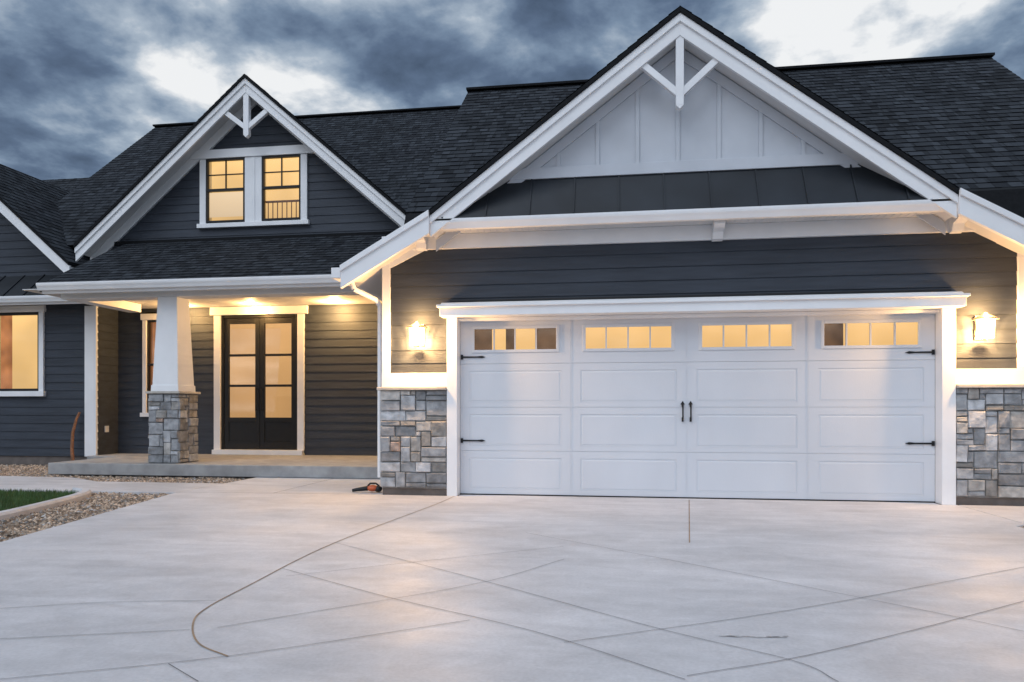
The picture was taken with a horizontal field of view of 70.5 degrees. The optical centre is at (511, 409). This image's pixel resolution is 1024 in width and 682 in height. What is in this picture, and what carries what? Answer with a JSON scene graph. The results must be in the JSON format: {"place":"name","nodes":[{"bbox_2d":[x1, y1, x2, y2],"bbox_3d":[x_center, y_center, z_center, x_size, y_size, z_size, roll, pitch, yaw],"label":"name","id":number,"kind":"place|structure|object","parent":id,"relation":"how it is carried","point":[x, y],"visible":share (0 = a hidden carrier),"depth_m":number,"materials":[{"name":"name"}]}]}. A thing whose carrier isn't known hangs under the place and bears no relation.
{"place":"outdoors","nodes":[
{"label":"outdoors","id":0,"kind":"place"},
{"bbox_2d":[12,315,36,388],"bbox_3d":[-9.389,-1.100,14.152,1.190,1.700,0.001,0,0,8],"label":"window glass","id":1,"kind":"object","parent":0,"point":[24,351],"visible":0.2,"depth_m":14.18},
{"bbox_2d":[0,488,76,510],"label":"lawn","id":2,"kind":"structure","parent":0,"point":[10,498],"depth_m":8.49,"materials":[{"name":"plant"}]},
{"bbox_2d":[0,487,91,522],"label":"lawn edging","id":3,"kind":"object","parent":2,"relation":"on","point":[78,496],"visible":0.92,"depth_m":7.60,"materials":[{"name":"concrete"}]},
{"bbox_2d":[22,289,381,308],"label":"porch ceiling","id":4,"kind":"structure","parent":0,"point":[273,301],"depth_m":13.09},
{"bbox_2d":[58,108,458,245],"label":"house shingles","id":5,"kind":"object","parent":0,"point":[391,155],"visible":0.35,"depth_m":16.10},
{"bbox_2d":[153,105,460,126],"bbox_3d":[-3.746,-7.286,17.838,11.020,0.040,0.200,0,0,8],"label":"house ridge cap","id":6,"kind":"object","parent":5,"relation":"on","point":[343,113],"visible":0.42,"depth_m":17.76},
{"bbox_2d":[354,234,429,297],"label":"flare soffit","id":7,"kind":"structure","parent":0,"point":[370,281],"depth_m":8.92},
{"bbox_2d":[350,282,381,476],"bbox_3d":[-1.767,-0.365,8.749,0.455,2.391,0.069,0,0,-41],"label":"downspout","id":8,"kind":"object","parent":7,"relation":"attached to","point":[379,325],"visible":0.82,"depth_m":8.86,"materials":[{"name":"white paint"}]},
{"bbox_2d":[340,216,429,288],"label":"flare fascia","id":9,"kind":"structure","parent":7,"relation":"attached to","point":[387,251],"depth_m":8.33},
{"bbox_2d":[340,210,428,270],"bbox_3d":[-1.473,-1.938,8.317,1.057,0.669,0.025,0,0,8],"label":"flare drip","id":10,"kind":"object","parent":9,"relation":"attached to","point":[386,239],"visible":1,"depth_m":8.30},
{"bbox_2d":[0,464,941,504],"bbox_3d":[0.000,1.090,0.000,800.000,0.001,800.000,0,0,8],"label":"ground","id":11,"kind":"structure","parent":0,"point":[178,476],"depth_m":11.79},
{"bbox_2d":[0,456,86,464],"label":"wing foundation","id":12,"kind":"object","parent":11,"relation":"on","point":[33,460],"depth_m":13.76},
{"bbox_2d":[0,304,89,455],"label":"wing siding","id":13,"kind":"object","parent":12,"relation":"on","point":[36,425],"visible":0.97,"depth_m":13.68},
{"bbox_2d":[85,306,97,456],"bbox_3d":[-7.884,-0.530,13.566,0.240,2.820,0.060,0,0,8],"label":"wing corner board","id":14,"kind":"object","parent":13,"relation":"attached to","point":[91,380],"visible":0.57,"depth_m":13.54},
{"bbox_2d":[0,476,222,495],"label":"walkway","id":15,"kind":"structure","parent":11,"relation":"on","point":[39,484],"depth_m":9.82,"materials":[{"name":"concrete"}]},
{"bbox_2d":[48,454,379,478],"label":"porch slab","id":16,"kind":"structure","parent":11,"relation":"on","point":[311,466],"depth_m":11.31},
{"bbox_2d":[148,394,197,462],"bbox_3d":[-5.465,0.300,11.667,0.574,1.100,0.541,0,0,8],"label":"column base","id":17,"kind":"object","parent":16,"relation":"on","point":[161,407],"depth_m":11.44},
{"bbox_2d":[152,296,193,385],"bbox_3d":[-5.463,-1.045,11.683,0.450,1.506,0.450,0,0,8],"label":"column shaft","id":18,"kind":"object","parent":17,"relation":"on","point":[173,363],"visible":0.86,"depth_m":11.51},
{"bbox_2d":[61,286,359,301],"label":"porch beam","id":19,"kind":"structure","parent":18,"relation":"on","point":[228,293],"depth_m":11.46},
{"bbox_2d":[42,283,347,293],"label":"porch fascia","id":20,"kind":"structure","parent":19,"relation":"attached to","point":[196,288],"depth_m":11.13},
{"bbox_2d":[36,274,339,290],"bbox_3d":[-4.588,-1.942,11.038,5.900,0.115,0.100,0,0,8],"label":"porch gutter","id":21,"kind":"object","parent":20,"relation":"attached to","point":[200,282],"visible":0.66,"depth_m":11.06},
{"bbox_2d":[44,234,388,282],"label":"porch shingles","id":22,"kind":"object","parent":19,"relation":"on","point":[253,257],"visible":0.64,"depth_m":12.03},
{"bbox_2d":[114,231,392,245],"bbox_3d":[-4.639,-3.090,13.084,5.600,0.080,0.033,0,0,8],"label":"gable skirt flashing","id":23,"kind":"object","parent":22,"relation":"on","point":[117,243],"visible":0.53,"depth_m":13.07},
{"bbox_2d":[111,105,399,249],"bbox_3d":[-4.784,-4.320,13.132,6.300,2.900,0.014,0,0,8],"label":"gable siding","id":24,"kind":"object","parent":22,"relation":"on","point":[337,203],"visible":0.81,"depth_m":13.07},
{"bbox_2d":[90,98,256,259],"bbox_3d":[-6.256,-4.190,13.331,3.310,3.067,0.049,0,0,8],"label":"frieze board","id":25,"kind":"object","parent":24,"relation":"attached to","point":[159,194],"visible":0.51,"depth_m":13.33,"materials":[{"name":"white paint"}]},
{"bbox_2d":[206,157,244,222],"bbox_3d":[-5.210,-3.990,13.189,0.760,1.160,0.066,0,0,8],"label":"gable window sash","id":26,"kind":"object","parent":24,"relation":"in","point":[208,190],"visible":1,"depth_m":13.18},
{"bbox_2d":[212,160,242,220],"bbox_3d":[-5.162,-3.990,13.518,0.960,1.360,0.001,0,0,8],"label":"window glass","id":27,"kind":"object","parent":24,"relation":"in","point":[233,181],"depth_m":13.54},
{"bbox_2d":[190,144,315,159],"bbox_3d":[-4.676,-4.651,13.108,2.420,0.158,0.110,0,0,8],"label":"window head trim","id":28,"kind":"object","parent":24,"relation":"attached to","point":[253,151],"visible":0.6,"depth_m":13.06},
{"bbox_2d":[209,162,211,220],"bbox_3d":[-5.184,-3.990,13.370,0.960,1.360,0.300,0,0,8],"label":"window frame","id":29,"kind":"object","parent":28,"relation":"in","point":[210,177],"visible":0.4,"depth_m":13.55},
{"bbox_2d":[209,192,242,217],"bbox_3d":[-5.200,-3.745,13.221,0.710,0.450,0.001,0,0,8],"label":"window shade","id":30,"kind":"object","parent":29,"relation":"attached to","point":[225,204],"depth_m":13.22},
{"bbox_2d":[197,219,309,228],"bbox_3d":[-4.682,-3.349,13.104,2.150,0.078,0.120,0,0,8],"label":"window sill","id":31,"kind":"structure","parent":24,"relation":"attached to","point":[253,224],"depth_m":13.04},
{"bbox_2d":[245,156,261,221],"bbox_3d":[-4.672,-3.980,13.120,0.325,1.180,0.085,0,0,8],"label":"window trim","id":32,"kind":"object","parent":31,"relation":"on","point":[258,188],"visible":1,"depth_m":13.07,"materials":[{"name":"white paint"}]},
{"bbox_2d":[262,154,300,220],"bbox_3d":[-4.144,-3.990,13.032,0.745,1.160,0.066,0,0,8],"label":"gable window sash","id":33,"kind":"object","parent":24,"relation":"in","point":[264,187],"visible":1,"depth_m":13.02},
{"bbox_2d":[266,157,298,217],"bbox_3d":[-4.096,-3.990,13.361,0.945,1.360,0.001,0,0,8],"label":"window glass","id":34,"kind":"object","parent":24,"relation":"in","point":[289,178],"visible":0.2,"depth_m":13.38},
{"bbox_2d":[212,449,304,454],"bbox_3d":[-4.782,0.804,13.659,1.810,0.089,0.170,0,0,8],"label":"door sill","id":35,"kind":"structure","parent":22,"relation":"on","point":[255,452],"depth_m":13.57,"materials":[{"name":"white paint"}]},
{"bbox_2d":[214,315,220,449],"bbox_3d":[-5.608,-0.480,13.817,0.130,2.620,0.100,0,0,8],"label":"door casing","id":36,"kind":"object","parent":35,"relation":"on","point":[217,382],"depth_m":13.77,"materials":[{"name":"white paint"}]},
{"bbox_2d":[297,314,304,453],"bbox_3d":[-3.946,-0.480,13.572,0.130,2.620,0.100,0,0,8],"label":"door casing","id":37,"kind":"object","parent":35,"relation":"on","point":[300,381],"depth_m":13.53,"materials":[{"name":"white paint"}]},
{"bbox_2d":[118,304,376,455],"bbox_3d":[-4.306,-0.550,13.617,6.835,2.800,0.014,0,0,8],"label":"porch siding","id":38,"kind":"object","parent":16,"relation":"on","point":[340,379],"visible":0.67,"depth_m":13.51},
{"bbox_2d":[221,314,296,449],"bbox_3d":[-4.772,-0.515,13.729,1.550,2.550,0.090,0,0,8],"label":"front door frame","id":39,"kind":"object","parent":38,"relation":"attached to","point":[260,430],"visible":1,"depth_m":13.71,"materials":[{"name":"wood"}]},
{"bbox_2d":[230,323,290,417],"bbox_3d":[-4.768,-0.750,13.752,1.302,1.840,0.001,0,0,8],"label":"front door frosted light","id":40,"kind":"object","parent":39,"relation":"attached to","point":[278,369],"visible":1,"depth_m":13.73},
{"bbox_2d":[210,305,307,315],"bbox_3d":[-4.778,-1.869,13.684,1.950,0.153,0.120,0,0,8],"label":"door head casing","id":41,"kind":"object","parent":38,"relation":"attached to","point":[265,310],"depth_m":13.62,"materials":[{"name":"white paint"}]},
{"bbox_2d":[956,497,1023,505],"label":"foundation","id":42,"kind":"object","parent":11,"relation":"on","point":[991,501],"visible":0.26,"depth_m":7.80,"materials":[{"name":"concrete"}]},
{"bbox_2d":[956,388,1023,496],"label":"stone wainscot","id":43,"kind":"object","parent":42,"relation":"on","point":[1007,446],"visible":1,"depth_m":7.77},
{"bbox_2d":[956,388,1023,497],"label":"stone backing","id":44,"kind":"object","parent":42,"relation":"on","point":[1003,393],"visible":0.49,"depth_m":7.79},
{"bbox_2d":[956,384,1023,387],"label":"stone cap","id":45,"kind":"object","parent":44,"relation":"on","point":[989,385],"visible":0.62,"depth_m":7.73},
{"bbox_2d":[956,368,1023,383],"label":"belly band","id":46,"kind":"object","parent":45,"relation":"on","point":[990,376],"visible":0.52,"depth_m":7.79,"materials":[{"name":"white paint"}]},
{"bbox_2d":[1017,253,1023,367],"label":"corner board","id":47,"kind":"object","parent":46,"relation":"on","point":[1020,310],"visible":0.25,"depth_m":7.75,"materials":[{"name":"white paint"}]},
{"bbox_2d":[959,505,1023,523],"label":"side pad","id":48,"kind":"object","parent":11,"relation":"on","point":[1014,513],"visible":0.44,"depth_m":7.39,"materials":[{"name":"concrete"}]},
{"bbox_3d":[-10.328,-0.520,18.102,6.280,3.100,7.200,0,0,8],"label":"wing","id":49,"kind":"object","parent":11,"relation":"on","visible":0},
{"bbox_2d":[1,316,11,388],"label":"wing window curtain","id":50,"kind":"object","parent":49,"relation":"hanging from","point":[6,352],"visible":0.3,"depth_m":13.98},
{"bbox_2d":[0,275,56,295],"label":"wing pent metal","id":51,"kind":"object","parent":49,"relation":"on","point":[8,282],"depth_m":13.55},
{"bbox_2d":[0,213,63,276],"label":"wing gable siding","id":52,"kind":"object","parent":51,"relation":"on","point":[21,254],"depth_m":13.79,"materials":[{"name":"wood"}]},
{"bbox_2d":[38,312,44,390],"bbox_3d":[-8.901,-1.100,13.729,0.100,1.500,0.095,0,0,8],"label":"wing window casing","id":53,"kind":"object","parent":49,"relation":"on","point":[41,352],"visible":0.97,"depth_m":13.68,"materials":[{"name":"white paint"}]},
{"bbox_2d":[98,307,117,454],"bbox_3d":[-7.720,-0.550,13.840,0.014,2.800,0.570,0,0,8],"label":"return siding","id":54,"kind":"object","parent":49,"relation":"attached to","point":[107,370],"visible":0.94,"depth_m":13.83,"materials":[{"name":"wood"}]},
{"bbox_2d":[0,477,1023,681],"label":"driveway","id":55,"kind":"structure","parent":0,"point":[260,579],"depth_m":4.12,"materials":[{"name":"concrete"}]},
{"bbox_2d":[383,488,446,495],"bbox_3d":[-1.163,1.012,8.799,0.810,0.135,0.130,0,0,8],"label":"foundation","id":56,"kind":"object","parent":55,"relation":"on","point":[414,491],"visible":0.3,"depth_m":8.73,"materials":[{"name":"concrete"}]},
{"bbox_2d":[382,390,446,488],"bbox_3d":[-1.163,0.360,8.794,0.810,1.180,0.140,0,0,8],"label":"stone backing","id":57,"kind":"object","parent":56,"relation":"on","point":[426,487],"visible":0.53,"depth_m":8.72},
{"bbox_2d":[377,387,446,390],"bbox_3d":[-1.195,-0.252,8.763,0.857,0.039,0.210,0,0,8],"label":"stone cap","id":58,"kind":"object","parent":57,"relation":"on","point":[407,388],"visible":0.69,"depth_m":8.67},
{"bbox_2d":[382,373,446,386],"bbox_3d":[-1.168,-0.356,8.792,0.812,0.167,0.145,0,0,8],"label":"belly band","id":59,"kind":"object","parent":58,"relation":"on","point":[414,379],"visible":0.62,"depth_m":8.72,"materials":[{"name":"white paint"}]},
{"bbox_2d":[382,263,390,372],"bbox_3d":[-1.519,-1.183,8.849,0.100,1.483,0.135,0,0,8],"label":"corner board","id":60,"kind":"object","parent":59,"relation":"on","point":[386,319],"visible":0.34,"depth_m":8.78,"materials":[{"name":"white paint"}]},
{"bbox_2d":[380,390,446,487],"bbox_3d":[-1.187,0.353,8.710,0.827,1.169,0.062,0,0,8],"label":"stone wainscot","id":61,"kind":"object","parent":57,"relation":"attached to","point":[391,419],"visible":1,"depth_m":8.70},
{"bbox_2d":[447,317,459,495],"bbox_3d":[-0.704,-0.034,8.709,0.125,2.128,0.175,0,0,8],"label":"door casing","id":62,"kind":"object","parent":55,"relation":"on","point":[453,406],"depth_m":8.62,"materials":[{"name":"white paint"}]},
{"bbox_2d":[460,314,934,500],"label":"garage door sections","id":63,"kind":"object","parent":55,"relation":"on","point":[795,358],"visible":0.99,"depth_m":8.38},
{"bbox_2d":[570,316,808,498],"bbox_3d":[2.025,-0.025,8.393,2.705,2.070,0.002,0,0,8],"label":"garage door bead","id":64,"kind":"object","parent":63,"relation":"attached to","point":[687,407],"visible":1,"depth_m":8.39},
{"bbox_2d":[470,368,923,495],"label":"garage door raised panels","id":65,"kind":"object","parent":63,"relation":"attached to","point":[834,431],"visible":1,"depth_m":8.35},
{"bbox_2d":[472,319,921,352],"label":"garage door window frames","id":66,"kind":"structure","parent":63,"relation":"attached to","point":[919,321],"depth_m":8.35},
{"bbox_2d":[586,326,670,348],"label":"window panes","id":67,"kind":"object","parent":66,"relation":"in","point":[638,337],"depth_m":8.61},
{"bbox_2d":[702,324,791,346],"bbox_3d":[2.705,-0.845,8.415,1.120,0.440,0.001,0,0,8],"label":"garage interior","id":68,"kind":"object","parent":66,"relation":"in","point":[757,335],"visible":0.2,"depth_m":8.41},
{"bbox_2d":[460,493,934,502],"bbox_3d":[2.027,1.023,8.409,5.361,0.014,0.050,0,0,8],"label":"garage door seal","id":69,"kind":"object","parent":63,"relation":"attached to","point":[701,498],"visible":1,"depth_m":8.36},
{"bbox_2d":[935,308,955,504],"bbox_3d":[4.735,-0.034,7.906,0.140,2.128,0.175,0,0,8],"label":"door casing","id":70,"kind":"object","parent":55,"relation":"on","point":[945,406],"depth_m":7.83,"materials":[{"name":"white paint"}]},
{"bbox_2d":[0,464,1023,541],"bbox_3d":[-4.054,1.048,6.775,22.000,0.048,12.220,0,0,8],"label":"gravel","id":71,"kind":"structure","parent":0,"point":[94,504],"depth_m":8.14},
{"bbox_2d":[0,0,1023,179],"label":"sky","id":72,"kind":"structure","parent":0,"point":[82,81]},
{"bbox_2d":[390,232,1016,384],"bbox_3d":[1.982,-1.140,8.293,7.100,1.780,0.014,0,0,8],"label":"garage siding","id":73,"kind":"object","parent":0,"point":[982,270],"visible":0.77,"depth_m":8.24,"materials":[{"name":"wood"}]},
{"bbox_2d":[382,216,974,249],"bbox_3d":[1.984,-2.013,8.325,7.185,0.171,0.150,0,0,8],"label":"frieze board","id":74,"kind":"object","parent":73,"relation":"attached to","point":[861,227],"visible":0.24,"depth_m":8.25,"materials":[{"name":"white paint"}]},
{"bbox_2d":[443,212,936,233],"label":"eave soffit","id":75,"kind":"structure","parent":74,"relation":"on","point":[823,218],"depth_m":8.17,"materials":[{"name":"paint"}]},
{"bbox_2d":[437,199,950,230],"bbox_3d":[1.830,-2.130,7.948,5.700,0.110,0.100,0,0,8],"label":"garage gutter","id":76,"kind":"object","parent":75,"relation":"on","point":[789,211],"visible":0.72,"depth_m":7.89,"materials":[{"name":"white paint"}]},
{"bbox_2d":[455,164,927,217],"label":"pent metal roof","id":77,"kind":"structure","parent":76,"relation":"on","point":[776,186],"depth_m":8.02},
{"bbox_2d":[441,164,909,217],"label":"pent roof seams","id":78,"kind":"object","parent":77,"relation":"on","point":[855,187],"visible":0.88,"depth_m":7.99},
{"bbox_2d":[509,153,859,180],"bbox_3d":[1.873,-2.740,8.169,4.316,0.130,0.030,0,0,8],"label":"gable base board","id":79,"kind":"object","parent":77,"relation":"on","point":[770,162],"visible":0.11,"depth_m":8.14,"materials":[{"name":"paint"}]},
{"bbox_2d":[439,291,965,317],"bbox_3d":[2.002,-1.185,8.221,5.740,0.170,0.250,0,0,8],"label":"door header","id":80,"kind":"object","parent":73,"relation":"attached to","point":[908,303],"depth_m":8.10},
{"bbox_2d":[458,309,938,321],"bbox_3d":[2.017,-1.079,8.340,5.365,0.038,0.110,0,0,8],"label":"door stop top","id":81,"kind":"object","parent":80,"relation":"attached to","point":[751,314],"depth_m":8.26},
{"bbox_2d":[450,289,950,302],"bbox_3d":[2.012,-1.288,8.290,5.560,0.033,0.110,0,0,8],"label":"head flashing","id":82,"kind":"object","parent":80,"relation":"on","point":[724,295],"visible":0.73,"depth_m":8.20,"materials":[{"name":"white metal"}]},
{"bbox_2d":[436,293,970,307],"bbox_3d":[1.987,-1.217,8.119,5.800,0.030,0.095,0,0,8],"label":"header cap","id":83,"kind":"object","parent":80,"relation":"attached to","point":[718,300],"visible":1,"depth_m":8.04,"materials":[{"name":"white paint"}]},
{"bbox_2d":[406,57,1023,212],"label":"garage main shingles","id":84,"kind":"object","parent":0,"point":[959,123],"visible":0.47,"depth_m":9.80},
{"bbox_2d":[466,52,994,91],"bbox_3d":[3.265,-5.355,11.577,8.120,0.040,0.200,0,0,8],"label":"garage ridge cap","id":85,"kind":"object","parent":84,"relation":"on","point":[802,67],"visible":0.49,"depth_m":11.25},
{"bbox_2d":[843,322,917,345],"bbox_3d":[4.182,-0.845,8.197,0.815,0.440,0.001,0,0,8],"label":"garage interior","id":86,"kind":"object","parent":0,"point":[882,333],"visible":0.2,"depth_m":8.20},
{"bbox_2d":[957,190,1023,246],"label":"flare fascia","id":87,"kind":"structure","parent":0,"point":[991,220],"depth_m":7.39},
{"bbox_2d":[960,188,1023,225],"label":"flare drip","id":88,"kind":"object","parent":87,"relation":"attached to","point":[991,206],"visible":1,"depth_m":7.37},
{"bbox_3d":[-3.736,-5.143,17.837,10.960,4.166,9.520,0,0,8],"label":"house","id":89,"kind":"object","parent":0,"visible":0},
{"bbox_2d":[74,74,243,247],"bbox_3d":[-6.060,-4.405,14.657,3.310,2.927,3.570,0,0,8],"label":"roof edge","id":90,"kind":"object","parent":89,"relation":"attached to","point":[159,160],"visible":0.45,"depth_m":12.89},
{"bbox_2d":[84,97,242,256],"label":"roof soffit","id":91,"kind":"structure","parent":89,"relation":"attached to","point":[215,128],"depth_m":13.23,"materials":[{"name":"paint"}]},
{"bbox_2d":[76,84,245,261],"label":"fascia board","id":92,"kind":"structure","parent":91,"relation":"attached to","point":[146,187],"depth_m":12.94,"materials":[{"name":"white paint"}]},
{"bbox_2d":[75,78,244,252],"bbox_3d":[-6.315,-4.330,12.928,3.310,2.967,0.025,0,0,8],"label":"fascia trim","id":93,"kind":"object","parent":92,"relation":"attached to","point":[222,103],"visible":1,"depth_m":12.90,"materials":[{"name":"white paint"}]},
{"bbox_2d":[225,93,268,138],"bbox_3d":[-4.668,-5.236,12.753,0.808,0.909,0.090,0,0,8],"label":"gable bracket","id":94,"kind":"object","parent":92,"relation":"attached to","point":[247,124],"visible":0.98,"depth_m":12.71,"materials":[{"name":"white paint"}]},
{"bbox_2d":[245,78,405,219],"bbox_3d":[-3.241,-4.506,12.474,2.905,2.616,0.025,0,0,8],"label":"fascia trim","id":95,"kind":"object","parent":92,"relation":"attached to","point":[325,149],"visible":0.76,"depth_m":12.46,"materials":[{"name":"white paint"}]},
{"bbox_2d":[244,74,405,214],"bbox_3d":[-2.986,-4.581,14.203,2.905,2.576,3.570,0,0,8],"label":"roof edge","id":96,"kind":"object","parent":89,"relation":"attached to","point":[326,145],"visible":0.5,"depth_m":12.43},
{"bbox_3d":[-12.029,-3.980,18.151,10.700,3.420,7.800,0,0,8],"label":"wing","id":97,"kind":"object","parent":89,"relation":"attached to","visible":0},
{"bbox_2d":[0,197,77,266],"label":"roof edge","id":98,"kind":"object","parent":97,"relation":"on","point":[38,235],"visible":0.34,"depth_m":13.16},
{"bbox_2d":[0,164,89,264],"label":"roof","id":99,"kind":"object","parent":98,"relation":"on","point":[31,201],"visible":0.38,"depth_m":14.13,"materials":[{"name":"black"}]},
{"bbox_3d":[-9.286,-3.725,13.551,2.670,2.407,0.460,0,0,8],"label":"gable soffit","id":100,"kind":"object","parent":89,"relation":"attached to","visible":0},
{"bbox_2d":[0,201,70,271],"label":"fascia board","id":101,"kind":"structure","parent":100,"relation":"attached to","point":[35,239],"depth_m":13.19,"materials":[{"name":"white paint"}]},
{"bbox_3d":[3.271,-3.805,11.617,8.040,3.010,7.140,0,0,8],"label":"garage","id":102,"kind":"object","parent":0,"visible":0},
{"bbox_2d":[433,41,674,238],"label":"gable soffit","id":103,"kind":"structure","parent":102,"relation":"attached to","point":[614,92],"depth_m":8.26,"materials":[{"name":"paint"}]},
{"bbox_2d":[430,22,679,236],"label":"rake fascia","id":104,"kind":"structure","parent":103,"relation":"attached to","point":[581,108],"depth_m":8.09,"materials":[{"name":"white paint"}]},
{"bbox_2d":[430,13,679,223],"bbox_3d":[0.444,-3.224,8.089,2.803,2.190,0.025,0,0,8],"label":"rake shadow board","id":105,"kind":"object","parent":104,"relation":"attached to","point":[566,109],"visible":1,"depth_m":8.07,"materials":[{"name":"white paint"}]},
{"bbox_2d":[436,48,674,251],"bbox_3d":[0.486,-2.989,8.375,2.803,2.230,0.025,0,0,8],"label":"gable frieze rake","id":106,"kind":"object","parent":103,"relation":"attached to","point":[664,62],"visible":0.56,"depth_m":8.30,"materials":[{"name":"paint"}]},
{"bbox_2d":[640,36,718,111],"bbox_3d":[1.841,-3.729,7.952,0.885,0.881,0.090,0,0,8],"label":"gable bracket","id":107,"kind":"object","parent":103,"relation":"attached to","point":[679,90],"visible":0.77,"depth_m":7.91,"materials":[{"name":"white paint"}]},
{"bbox_2d":[429,7,679,215],"bbox_3d":[0.634,-3.296,9.375,2.803,2.155,2.665,0,0,8],"label":"rake drip edge","id":108,"kind":"object","parent":102,"relation":"attached to","point":[557,108],"visible":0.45,"depth_m":8.05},
{"bbox_2d":[525,47,840,167],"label":"gable panel","id":109,"kind":"structure","parent":102,"relation":"attached to","point":[698,127],"depth_m":8.18,"materials":[{"name":"paint"}]},
{"bbox_2d":[557,83,804,166],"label":"gable battens","id":110,"kind":"object","parent":109,"relation":"attached to","point":[678,132],"visible":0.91,"depth_m":8.16,"materials":[{"name":"paint"}]},
{"bbox_2d":[684,40,951,220],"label":"gable soffit","id":111,"kind":"structure","parent":102,"relation":"attached to","point":[775,104],"depth_m":7.92,"materials":[{"name":"paint"}]},
{"bbox_2d":[684,50,945,234],"bbox_3d":[3.260,-2.989,7.966,2.803,2.230,0.025,0,0,8],"label":"gable frieze rake","id":112,"kind":"object","parent":111,"relation":"attached to","point":[790,126],"visible":0.56,"depth_m":8.01,"materials":[{"name":"paint"}]},
{"bbox_2d":[680,22,956,218],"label":"rake fascia","id":113,"kind":"structure","parent":111,"relation":"attached to","point":[903,176],"depth_m":7.69,"materials":[{"name":"white paint"}]},
{"bbox_2d":[680,13,957,203],"bbox_3d":[3.217,-3.224,7.680,2.803,2.190,0.025,0,0,8],"label":"rake shadow board","id":114,"kind":"object","parent":113,"relation":"attached to","point":[826,112],"visible":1,"depth_m":7.66,"materials":[{"name":"white paint"}]},
{"bbox_2d":[680,7,958,193],"bbox_3d":[3.407,-3.296,8.966,2.803,2.155,2.665,0,0,8],"label":"rake drip edge","id":115,"kind":"object","parent":102,"relation":"attached to","point":[840,114],"visible":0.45,"depth_m":7.64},
{"bbox_2d":[959,187,1023,217],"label":"flare valley flashing","id":116,"kind":"object","parent":102,"relation":"attached to","point":[1010,199],"depth_m":7.52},
{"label":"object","id":117,"kind":"object","parent":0,"visible":0},
{"bbox_2d":[246,85,404,225],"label":"fascia board","id":118,"kind":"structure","parent":117,"relation":"attached to","point":[332,162],"depth_m":12.48,"materials":[{"name":"white paint"}]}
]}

